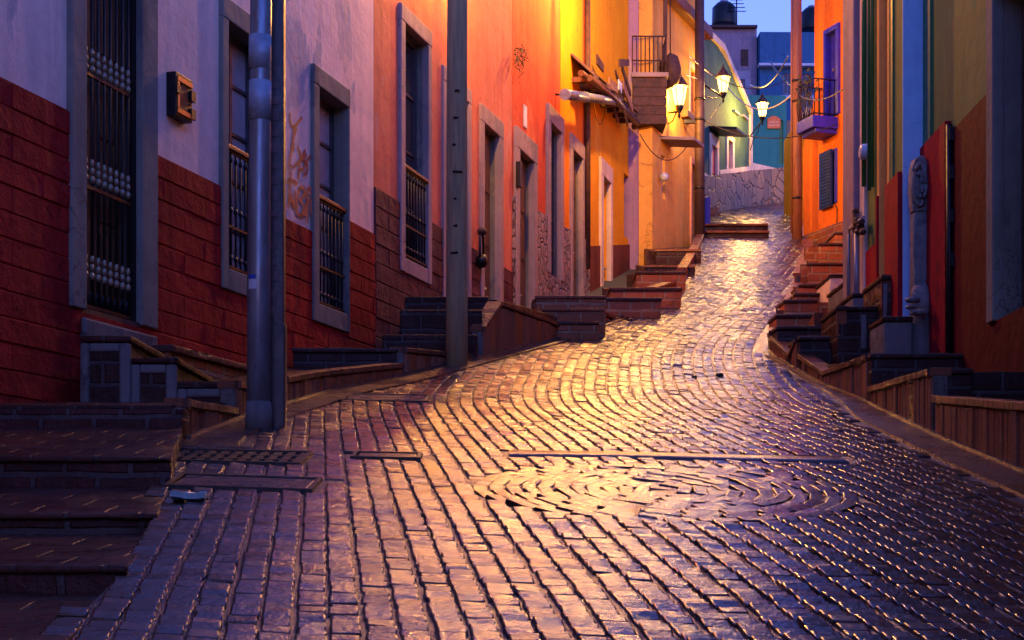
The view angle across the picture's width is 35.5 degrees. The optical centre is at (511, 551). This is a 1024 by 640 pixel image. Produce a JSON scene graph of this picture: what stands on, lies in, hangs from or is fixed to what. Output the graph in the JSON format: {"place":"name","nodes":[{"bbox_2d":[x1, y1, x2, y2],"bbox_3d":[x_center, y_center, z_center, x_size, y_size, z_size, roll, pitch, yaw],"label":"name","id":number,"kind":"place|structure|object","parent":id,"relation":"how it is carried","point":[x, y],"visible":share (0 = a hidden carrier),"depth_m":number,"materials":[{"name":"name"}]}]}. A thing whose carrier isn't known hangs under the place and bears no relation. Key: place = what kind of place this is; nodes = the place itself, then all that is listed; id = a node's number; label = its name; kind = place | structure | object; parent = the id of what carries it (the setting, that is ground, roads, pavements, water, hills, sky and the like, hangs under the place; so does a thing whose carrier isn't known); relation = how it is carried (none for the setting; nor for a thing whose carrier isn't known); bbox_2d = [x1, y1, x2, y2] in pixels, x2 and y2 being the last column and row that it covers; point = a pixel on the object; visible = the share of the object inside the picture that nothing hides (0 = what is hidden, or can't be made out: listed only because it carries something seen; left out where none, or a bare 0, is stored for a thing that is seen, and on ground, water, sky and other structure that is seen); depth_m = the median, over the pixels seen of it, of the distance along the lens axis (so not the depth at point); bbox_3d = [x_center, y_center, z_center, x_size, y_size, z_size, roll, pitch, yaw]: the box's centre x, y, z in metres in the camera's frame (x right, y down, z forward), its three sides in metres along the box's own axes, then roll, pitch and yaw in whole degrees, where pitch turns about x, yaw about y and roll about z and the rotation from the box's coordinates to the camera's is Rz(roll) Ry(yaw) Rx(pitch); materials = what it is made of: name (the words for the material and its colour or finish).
{"place":"outdoors","nodes":[
{"label":"outdoors","id":0,"kind":"place"},
{"bbox_2d":[0,401,224,408],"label":"pavement","id":1,"kind":"structure","parent":0,"point":[86,405],"depth_m":10.30,"materials":[{"name":"brick"}]},
{"bbox_2d":[80,335,220,401],"bbox_3d":[-2.674,-1.162,12.719,1.144,0.925,1.483,0,0,0],"label":"door stoop","id":2,"kind":"object","parent":1,"relation":"on","point":[122,369],"depth_m":12.02,"materials":[{"name":"stone"}]},
{"bbox_2d":[213,368,316,382],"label":"pavement","id":3,"kind":"structure","parent":0,"point":[243,378],"depth_m":14.35,"materials":[{"name":"brick"}]},
{"bbox_2d":[148,344,246,378],"bbox_3d":[-2.551,-1.261,14.911,0.398,0.929,3.351,0,0,16],"label":"brick ledge","id":4,"kind":"object","parent":3,"relation":"on","point":[212,366],"visible":0.19,"depth_m":13.92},
{"bbox_2d":[489,299,556,320],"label":"pavement","id":5,"kind":"structure","parent":0,"point":[549,316],"depth_m":18.66,"materials":[{"name":"brick"}]},
{"bbox_2d":[382,297,488,358],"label":"brick steps","id":6,"kind":"structure","parent":5,"relation":"on","point":[422,322],"depth_m":17.44,"materials":[{"name":"brick"}]},
{"bbox_2d":[39,203,1023,639],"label":"road","id":7,"kind":"structure","parent":0,"point":[465,527],"depth_m":7.43,"materials":[{"name":"stone"}]},
{"bbox_2d":[170,490,208,499],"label":"litter","id":8,"kind":"object","parent":7,"relation":"on","point":[186,495],"visible":0.96,"depth_m":7.64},
{"bbox_2d":[164,398,238,432],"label":"kerb wall","id":9,"kind":"structure","parent":7,"relation":"on","point":[203,414],"depth_m":10.93,"materials":[{"name":"brick"}]},
{"bbox_2d":[217,380,246,415],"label":"kerb wall","id":10,"kind":"structure","parent":7,"relation":"on","point":[233,393],"depth_m":11.90,"materials":[{"name":"stone"}]},
{"bbox_2d":[163,473,322,492],"bbox_3d":[-1.400,-0.349,8.385,0.760,0.157,0.470,0,0,0],"label":"inspection cover","id":11,"kind":"object","parent":7,"relation":"on","point":[233,482],"visible":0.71,"depth_m":8.37,"materials":[{"name":"metal"}]},
{"bbox_2d":[176,448,312,466],"bbox_3d":[-1.660,-0.551,9.520,0.880,0.183,0.600,0,0,0],"label":"drain grate","id":12,"kind":"object","parent":7,"relation":"on","point":[257,457],"visible":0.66,"depth_m":9.54,"materials":[{"name":"metal"}]},
{"bbox_2d":[245,0,272,430],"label":"steel pole","id":13,"kind":"object","parent":7,"relation":"on","point":[258,413],"visible":0.88,"depth_m":11.23,"materials":[{"name":"metal"}]},
{"bbox_2d":[270,0,286,427],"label":"dark post","id":14,"kind":"object","parent":7,"relation":"on","point":[278,270],"visible":0.67,"depth_m":11.42,"materials":[{"name":"metal"}]},
{"bbox_2d":[287,363,403,399],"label":"kerb wall","id":15,"kind":"structure","parent":7,"relation":"on","point":[300,383],"depth_m":14.49,"materials":[{"name":"brick"}]},
{"bbox_2d":[350,451,422,460],"bbox_3d":[-0.760,-0.571,9.720,0.420,0.109,0.280,0,0,0],"label":"inspection cover","id":16,"kind":"object","parent":7,"relation":"on","point":[393,455],"visible":0.61,"depth_m":9.69,"materials":[{"name":"metal"}]},
{"bbox_2d":[341,393,432,403],"bbox_3d":[-1.075,-1.318,13.850,0.750,0.179,0.600,0,0,0],"label":"inspection cover","id":17,"kind":"object","parent":7,"relation":"on","point":[405,398],"visible":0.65,"depth_m":13.84,"materials":[{"name":"metal"}]},
{"bbox_2d":[390,347,478,371],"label":"kerb wall","id":18,"kind":"structure","parent":7,"relation":"on","point":[411,359],"depth_m":16.17,"materials":[{"name":"brick"}]},
{"bbox_2d":[446,0,467,365],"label":"wooden post","id":19,"kind":"object","parent":18,"relation":"on","point":[456,247],"visible":0.93,"depth_m":16.61,"materials":[{"name":"grey wood"}]},
{"bbox_2d":[182,238,707,448],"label":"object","id":20,"kind":"object","parent":7,"relation":"on","point":[233,434],"visible":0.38,"depth_m":14.12,"materials":[{"name":"stone"}]},
{"bbox_2d":[186,242,703,438],"bbox_3d":[1.114,-3.645,22.158,1.006,5.878,24.395,0,0,16],"label":"kerb strip","id":21,"kind":"object","parent":7,"relation":"on","point":[204,429],"visible":0.38,"depth_m":15.09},
{"bbox_2d":[470,302,559,354],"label":"kerb wall","id":22,"kind":"structure","parent":7,"relation":"on","point":[502,325],"depth_m":17.91,"materials":[{"name":"brick"}]},
{"bbox_2d":[509,450,848,463],"bbox_3d":[1.030,-0.575,10.029,2.100,0.152,0.348,0,0,0],"label":"road band","id":23,"kind":"object","parent":7,"relation":"on","point":[667,456],"visible":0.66,"depth_m":9.98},
{"bbox_2d":[677,234,703,274],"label":"kerb wall","id":24,"kind":"structure","parent":7,"relation":"on","point":[688,259],"depth_m":30.14,"materials":[{"name":"stone"}]},
{"bbox_2d":[705,223,769,238],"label":"brick steps","id":25,"kind":"structure","parent":7,"relation":"on","point":[745,230],"depth_m":36.55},
{"bbox_2d":[770,336,798,365],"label":"kerb wall","id":26,"kind":"structure","parent":7,"relation":"on","point":[781,349],"depth_m":17.44,"materials":[{"name":"brick"}]},
{"bbox_2d":[791,0,801,239],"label":"rust pole","id":27,"kind":"object","parent":7,"relation":"on","point":[796,142],"visible":0.81,"depth_m":35.41,"materials":[{"name":"metal"}]},
{"bbox_2d":[797,353,869,398],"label":"kerb wall","id":28,"kind":"structure","parent":7,"relation":"on","point":[849,376],"depth_m":15.21,"materials":[{"name":"brick"}]},
{"bbox_2d":[763,238,1023,497],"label":"gutter","id":29,"kind":"object","parent":7,"relation":"on","point":[1007,478],"visible":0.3,"depth_m":11.07,"materials":[{"name":"stone"}]},
{"bbox_2d":[768,244,1023,472],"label":"kerb strip","id":30,"kind":"object","parent":7,"relation":"on","point":[964,446],"visible":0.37,"depth_m":12.40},
{"bbox_2d":[867,368,950,429],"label":"kerb wall","id":31,"kind":"structure","parent":7,"relation":"on","point":[892,395],"depth_m":12.26,"materials":[{"name":"brick"}]},
{"bbox_2d":[931,395,1023,466],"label":"kerb wall","id":32,"kind":"structure","parent":7,"relation":"on","point":[993,426],"depth_m":10.34,"materials":[{"name":"brick"}]},
{"bbox_2d":[602,288,608,295],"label":"pavement","id":33,"kind":"structure","parent":0,"point":[604,291],"depth_m":25.29,"materials":[{"name":"brick"}]},
{"bbox_2d":[606,287,682,307],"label":"brick steps","id":34,"kind":"structure","parent":33,"relation":"on","point":[670,297],"depth_m":23.44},
{"bbox_2d":[585,269,635,295],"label":"ground","id":35,"kind":"structure","parent":0,"point":[620,280],"depth_m":31.03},
{"bbox_2d":[0,408,189,639],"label":"brick steps","id":36,"kind":"structure","parent":35,"relation":"on","point":[78,510],"depth_m":7.77,"materials":[{"name":"brick"}]},
{"bbox_2d":[0,0,375,402],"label":"terraced house","id":37,"kind":"structure","parent":35,"relation":"on","point":[123,204],"depth_m":13.81,"materials":[{"name":"stone"}]},
{"bbox_2d":[82,0,140,327],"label":"door","id":38,"kind":"structure","parent":37,"relation":"in","point":[104,87],"depth_m":13.13,"materials":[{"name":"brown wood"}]},
{"bbox_2d":[80,317,156,344],"bbox_3d":[-3.229,-1.719,13.091,0.110,0.238,1.189,0,0,16],"label":"door base","id":39,"kind":"structure","parent":37,"relation":"in","point":[89,327],"depth_m":12.86,"materials":[{"name":"concrete"}]},
{"bbox_2d":[166,71,195,123],"bbox_3d":[-2.917,-3.988,14.059,0.130,0.377,0.352,0,0,16],"label":"wall box","id":40,"kind":"object","parent":37,"relation":"attached to","point":[180,96],"visible":1,"depth_m":13.96,"materials":[{"name":"metal"}]},
{"bbox_2d":[229,35,249,274],"bbox_3d":[-2.673,-3.825,15.462,0.225,2.330,0.890,0,0,16],"label":"window","id":41,"kind":"structure","parent":37,"relation":"in","point":[239,73],"depth_m":15.59,"materials":[{"name":"paint"}]},
{"bbox_2d":[320,99,346,312],"bbox_3d":[-2.077,-3.825,17.581,0.225,2.330,0.878,0,0,16],"label":"window","id":42,"kind":"structure","parent":37,"relation":"in","point":[328,208],"depth_m":17.80,"materials":[{"name":"paint"}]},
{"bbox_2d":[374,0,513,348],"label":"terraced house","id":43,"kind":"structure","parent":35,"relation":"on","point":[410,68],"depth_m":20.73,"materials":[{"name":"paint"}]},
{"bbox_2d":[406,36,428,267],"bbox_3d":[-1.304,-5.095,20.247,0.235,2.910,0.913,0,0,16],"label":"window","id":44,"kind":"structure","parent":43,"relation":"in","point":[412,175],"depth_m":20.48,"materials":[{"name":"paint"}]},
{"bbox_2d":[476,227,487,269],"bbox_3d":[-0.423,-4.312,22.772,0.173,0.609,0.225,0,0,16],"label":"wall fitting","id":45,"kind":"object","parent":43,"relation":"attached to","point":[481,261],"depth_m":22.69,"materials":[{"name":"metal"}]},
{"bbox_2d":[485,134,489,298],"bbox_3d":[-0.427,-4.500,23.525,0.140,3.400,0.789,0,0,16],"label":"door","id":46,"kind":"structure","parent":43,"relation":"in","point":[487,140],"depth_m":23.70,"materials":[{"name":"brown wood"}]},
{"bbox_2d":[512,0,590,308],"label":"terraced house","id":47,"kind":"structure","parent":35,"relation":"on","point":[551,193],"depth_m":26.83,"materials":[{"name":"paint"}]},
{"bbox_2d":[520,159,524,306],"bbox_3d":[0.105,-4.635,25.352,0.140,3.270,0.869,0,0,16],"label":"door","id":48,"kind":"structure","parent":47,"relation":"in","point":[522,190],"depth_m":25.52,"materials":[{"name":"brown wood"}]},
{"bbox_2d":[551,131,553,275],"bbox_3d":[0.592,-5.930,27.188,0.070,2.540,0.749,0,0,16],"label":"window","id":49,"kind":"structure","parent":47,"relation":"in","point":[552,134],"depth_m":27.49,"materials":[{"name":"paint"}]},
{"bbox_2d":[574,159,575,295],"bbox_3d":[1.070,-5.715,28.712,0.140,2.830,0.743,0,0,16],"label":"door","id":50,"kind":"structure","parent":47,"relation":"in","point":[574,159],"depth_m":28.95,"materials":[{"name":"brown wood"}]},
{"bbox_2d":[555,88,621,105],"bbox_3d":[1.317,-8.102,28.627,0.452,1.180,4.215,0,0,16],"label":"rain spout","id":51,"kind":"object","parent":47,"relation":"attached to","point":[573,95],"visible":0.98,"depth_m":27.74,"materials":[{"name":"metal"}]},
{"bbox_2d":[535,295,606,340],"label":"brick steps","id":52,"kind":"structure","parent":35,"relation":"on","point":[581,317],"depth_m":19.35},
{"bbox_2d":[590,0,629,291],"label":"terraced house","id":53,"kind":"structure","parent":35,"relation":"on","point":[610,253],"depth_m":31.43,"materials":[{"name":"orange paint"}]},
{"bbox_2d":[570,53,639,125],"bbox_3d":[1.791,-8.907,30.205,0.490,1.301,4.619,0,0,16],"label":"broken awning","id":54,"kind":"object","parent":53,"relation":"attached to","point":[611,88],"visible":0.96,"depth_m":30.41,"materials":[{"name":"brown wood"}]},
{"bbox_2d":[624,0,638,269],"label":"terraced house","id":55,"kind":"structure","parent":35,"relation":"on","point":[631,207],"depth_m":33.27,"materials":[{"name":"paint"}]},
{"bbox_2d":[639,0,712,264],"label":"terraced house","id":56,"kind":"structure","parent":35,"relation":"on","point":[666,204],"depth_m":34.17,"materials":[{"name":"orange paint"}]},
{"bbox_2d":[631,0,668,133],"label":"box balcony","id":57,"kind":"structure","parent":56,"relation":"attached to","point":[649,95],"depth_m":32.99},
{"bbox_2d":[659,0,680,88],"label":"satellite dish","id":58,"kind":"object","parent":56,"relation":"hanging from","point":[673,69],"visible":0.8,"depth_m":33.46,"materials":[{"name":"metal"}]},
{"bbox_2d":[668,75,688,124],"bbox_3d":[3.480,-9.567,34.013,0.557,1.339,0.415,0,0,0],"label":"street lantern","id":59,"kind":"object","parent":56,"relation":"attached to","point":[682,85],"visible":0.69,"depth_m":33.97,"materials":[{"name":"white glass"}]},
{"bbox_2d":[704,33,752,175],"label":"terraced house","id":60,"kind":"structure","parent":35,"relation":"on","point":[726,152],"depth_m":45.62,"materials":[{"name":"green paint"}]},
{"bbox_2d":[750,92,768,149],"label":"street lantern","id":61,"kind":"object","parent":60,"relation":"attached to","point":[762,101],"visible":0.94,"depth_m":46.17,"materials":[{"name":"white glass"}]},
{"bbox_2d":[710,0,757,94],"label":"mauve building","id":62,"kind":"structure","parent":35,"relation":"on","point":[739,42],"depth_m":66.50,"materials":[{"name":"paint"}]},
{"bbox_2d":[712,0,735,24],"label":"water tank","id":63,"kind":"object","parent":62,"relation":"on","point":[721,15],"visible":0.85,"depth_m":67.58,"materials":[{"name":"metal"}]},
{"bbox_2d":[736,70,749,94],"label":"pale building","id":64,"kind":"structure","parent":35,"relation":"on","point":[744,76],"depth_m":60.08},
{"bbox_2d":[705,167,783,211],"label":"stone retaining wall","id":65,"kind":"structure","parent":35,"relation":"on","point":[736,190],"depth_m":46.99,"materials":[{"name":"stone"}]},
{"bbox_2d":[747,95,785,167],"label":"teal house","id":66,"kind":"structure","parent":35,"relation":"on","point":[768,152],"depth_m":52.04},
{"bbox_2d":[757,32,813,119],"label":"blue building","id":67,"kind":"structure","parent":35,"relation":"on","point":[774,48],"depth_m":66.02,"materials":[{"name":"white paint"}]},
{"bbox_2d":[802,5,813,31],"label":"water tank","id":68,"kind":"object","parent":67,"relation":"on","point":[808,19],"visible":0.48,"depth_m":68.10,"materials":[{"name":"metal"}]},
{"bbox_2d":[784,131,804,218],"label":"yellow outbuilding","id":69,"kind":"structure","parent":35,"relation":"on","point":[787,176],"depth_m":43.26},
{"bbox_2d":[793,239,812,281],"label":"kerb wall","id":70,"kind":"structure","parent":35,"relation":"on","point":[801,260],"depth_m":28.56,"materials":[{"name":"brick"}]},
{"bbox_2d":[796,0,842,243],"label":"orange house","id":71,"kind":"structure","parent":35,"relation":"on","point":[822,186],"depth_m":35.15,"materials":[{"name":"paint"}]},
{"bbox_2d":[831,34,834,116],"bbox_3d":[7.091,-10.454,35.062,0.140,1.875,0.445,0,0,-19],"label":"door","id":72,"kind":"structure","parent":71,"relation":"in","point":[832,36],"depth_m":35.16,"materials":[{"name":"purple wood"}]},
{"bbox_2d":[843,0,922,315],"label":"green house","id":73,"kind":"structure","parent":35,"relation":"on","point":[882,206],"depth_m":16.89,"materials":[{"name":"paint"}]},
{"bbox_2d":[846,0,873,297],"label":"gas pipes","id":74,"kind":"object","parent":73,"relation":"attached to","point":[858,222],"visible":0.99,"depth_m":17.48,"materials":[{"name":"metal"}]},
{"bbox_2d":[920,0,1023,371],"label":"green house","id":75,"kind":"structure","parent":35,"relation":"on","point":[972,150],"depth_m":13.81,"materials":[{"name":"paint"}]},
{"bbox_2d":[1022,0,1023,306],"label":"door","id":76,"kind":"structure","parent":75,"relation":"in","point":[1022,0],"depth_m":13.04,"materials":[{"name":"brown wood"}]},
{"bbox_2d":[627,274,634,286],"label":"pavement","id":77,"kind":"structure","parent":0,"point":[629,280],"depth_m":27.58,"materials":[{"name":"brick"}]},
{"bbox_2d":[632,271,686,291],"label":"brick steps","id":78,"kind":"structure","parent":77,"relation":"on","point":[641,279],"depth_m":25.94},
{"bbox_2d":[635,265,644,270],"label":"pavement","id":79,"kind":"structure","parent":0,"point":[639,267],"depth_m":29.68,"materials":[{"name":"brick"}]},
{"bbox_2d":[642,265,695,275],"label":"brick steps","id":80,"kind":"structure","parent":79,"relation":"on","point":[691,269],"depth_m":28.44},
{"bbox_2d":[644,247,688,264],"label":"pavement","id":81,"kind":"structure","parent":0,"point":[648,253],"depth_m":32.36,"materials":[{"name":"brick"}]},
{"bbox_2d":[651,249,701,264],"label":"brick steps","id":82,"kind":"structure","parent":81,"relation":"on","point":[669,256],"depth_m":30.54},
{"bbox_2d":[683,0,704,237],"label":"dark pole","id":83,"kind":"object","parent":81,"relation":"on","point":[698,121],"visible":0.93,"depth_m":34.91,"materials":[{"name":"metal"}]},
{"bbox_2d":[704,64,730,102],"bbox_3d":[4.563,-10.462,35.698,0.343,1.152,1.443,0,0,23],"label":"street lantern","id":84,"kind":"object","parent":83,"relation":"attached to","point":[723,73],"visible":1,"depth_m":36.12,"materials":[{"name":"white glass"}]},
{"bbox_2d":[704,0,813,35],"label":"sky","id":85,"kind":"structure","parent":0,"point":[769,15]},
{"bbox_2d":[800,263,806,283],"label":"pavement","id":86,"kind":"structure","parent":0,"point":[803,272],"depth_m":26.40,"materials":[{"name":"brick"}]},
{"bbox_2d":[806,263,842,283],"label":"brick steps","id":87,"kind":"structure","parent":86,"relation":"on","point":[817,273],"depth_m":26.34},
{"bbox_2d":[804,246,818,262],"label":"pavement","id":88,"kind":"structure","parent":0,"point":[811,254],"depth_m":29.00,"materials":[{"name":"brick"}]},
{"bbox_2d":[816,243,842,262],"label":"brick steps","id":89,"kind":"structure","parent":88,"relation":"on","point":[830,252],"depth_m":28.94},
{"bbox_2d":[817,302,827,316],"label":"pavement","id":90,"kind":"structure","parent":0,"point":[822,307],"depth_m":21.20,"materials":[{"name":"brick"}]},
{"bbox_2d":[776,299,817,313],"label":"brick steps","id":91,"kind":"structure","parent":90,"relation":"on","point":[798,306],"depth_m":21.14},
{"bbox_2d":[788,293,819,301],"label":"brick steps","id":92,"kind":"structure","parent":90,"relation":"on","point":[805,295],"depth_m":22.34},
{"bbox_2d":[816,274,842,301],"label":"stoop block","id":93,"kind":"structure","parent":90,"relation":"on","point":[825,287],"depth_m":21.74,"materials":[{"name":"concrete"}]},
{"bbox_2d":[827,363,841,367],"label":"pavement","id":94,"kind":"structure","parent":0,"point":[830,366],"depth_m":15.93,"materials":[{"name":"brick"}]},
{"bbox_2d":[820,306,877,364],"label":"stoop block","id":95,"kind":"structure","parent":94,"relation":"on","point":[852,342],"depth_m":16.40,"materials":[{"name":"brick"}]},
{"bbox_2d":[836,311,846,335],"bbox_3d":[3.438,-2.370,16.950,0.099,0.312,1.117,0,0,6],"label":"step cheek","id":96,"kind":"object","parent":95,"relation":"on","point":[841,317],"visible":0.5,"depth_m":16.40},
{"bbox_2d":[862,276,890,319],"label":"stoop block","id":97,"kind":"structure","parent":94,"relation":"on","point":[872,293],"depth_m":16.29,"materials":[{"name":"brick"}]},
{"bbox_2d":[868,316,912,353],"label":"stoop block","id":98,"kind":"structure","parent":94,"relation":"on","point":[890,334],"depth_m":15.30,"materials":[{"name":"concrete"}]},
{"bbox_2d":[854,353,962,394],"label":"brick steps","id":99,"kind":"structure","parent":94,"relation":"on","point":[883,367],"depth_m":14.24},
{"bbox_2d":[908,156,928,353],"bbox_3d":[3.940,-2.750,15.482,0.260,2.182,0.325,0,0,0],"label":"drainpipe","id":100,"kind":"object","parent":94,"relation":"on","point":[917,186],"visible":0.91,"depth_m":15.45,"materials":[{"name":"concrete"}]},
{"bbox_2d":[966,371,1023,399],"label":"pavement","id":101,"kind":"structure","parent":0,"point":[1002,384],"depth_m":11.95,"materials":[{"name":"stone"}]},
{"bbox_2d":[908,367,973,420],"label":"brick steps","id":102,"kind":"structure","parent":101,"relation":"on","point":[959,381],"depth_m":11.89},
{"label":"pavement","id":103,"kind":"structure","parent":0,"visible":0},
{"bbox_2d":[605,297,661,318],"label":"brick steps","id":104,"kind":"structure","parent":103,"relation":"on","point":[635,307],"depth_m":21.94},
{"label":"pavement","id":105,"kind":"structure","parent":0,"visible":0},
{"bbox_2d":[768,314,812,326],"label":"brick steps","id":106,"kind":"structure","parent":105,"relation":"on","point":[789,320],"depth_m":19.44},
{"bbox_2d":[827,282,842,311],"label":"stoop block","id":107,"kind":"structure","parent":105,"relation":"on","point":[835,296],"depth_m":19.70,"materials":[{"name":"concrete"}]},
{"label":"pavement","id":108,"kind":"structure","parent":0,"visible":0},
{"bbox_2d":[767,326,820,347],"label":"brick steps","id":109,"kind":"structure","parent":108,"relation":"on","point":[784,333],"depth_m":17.89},
{"bbox_2d":[837,293,864,306],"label":"stoop block","id":110,"kind":"structure","parent":108,"relation":"on","point":[854,300],"depth_m":17.61,"materials":[{"name":"concrete"}]},
{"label":"pavement","id":111,"kind":"structure","parent":0,"visible":0},
{"bbox_2d":[788,336,829,367],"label":"brick steps","id":112,"kind":"structure","parent":111,"relation":"on","point":[818,346],"depth_m":16.79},
{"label":"pavement","id":113,"kind":"structure","parent":0,"visible":0},
{"bbox_2d":[292,348,397,368],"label":"brick steps","id":114,"kind":"structure","parent":113,"relation":"on","point":[314,358],"depth_m":15.94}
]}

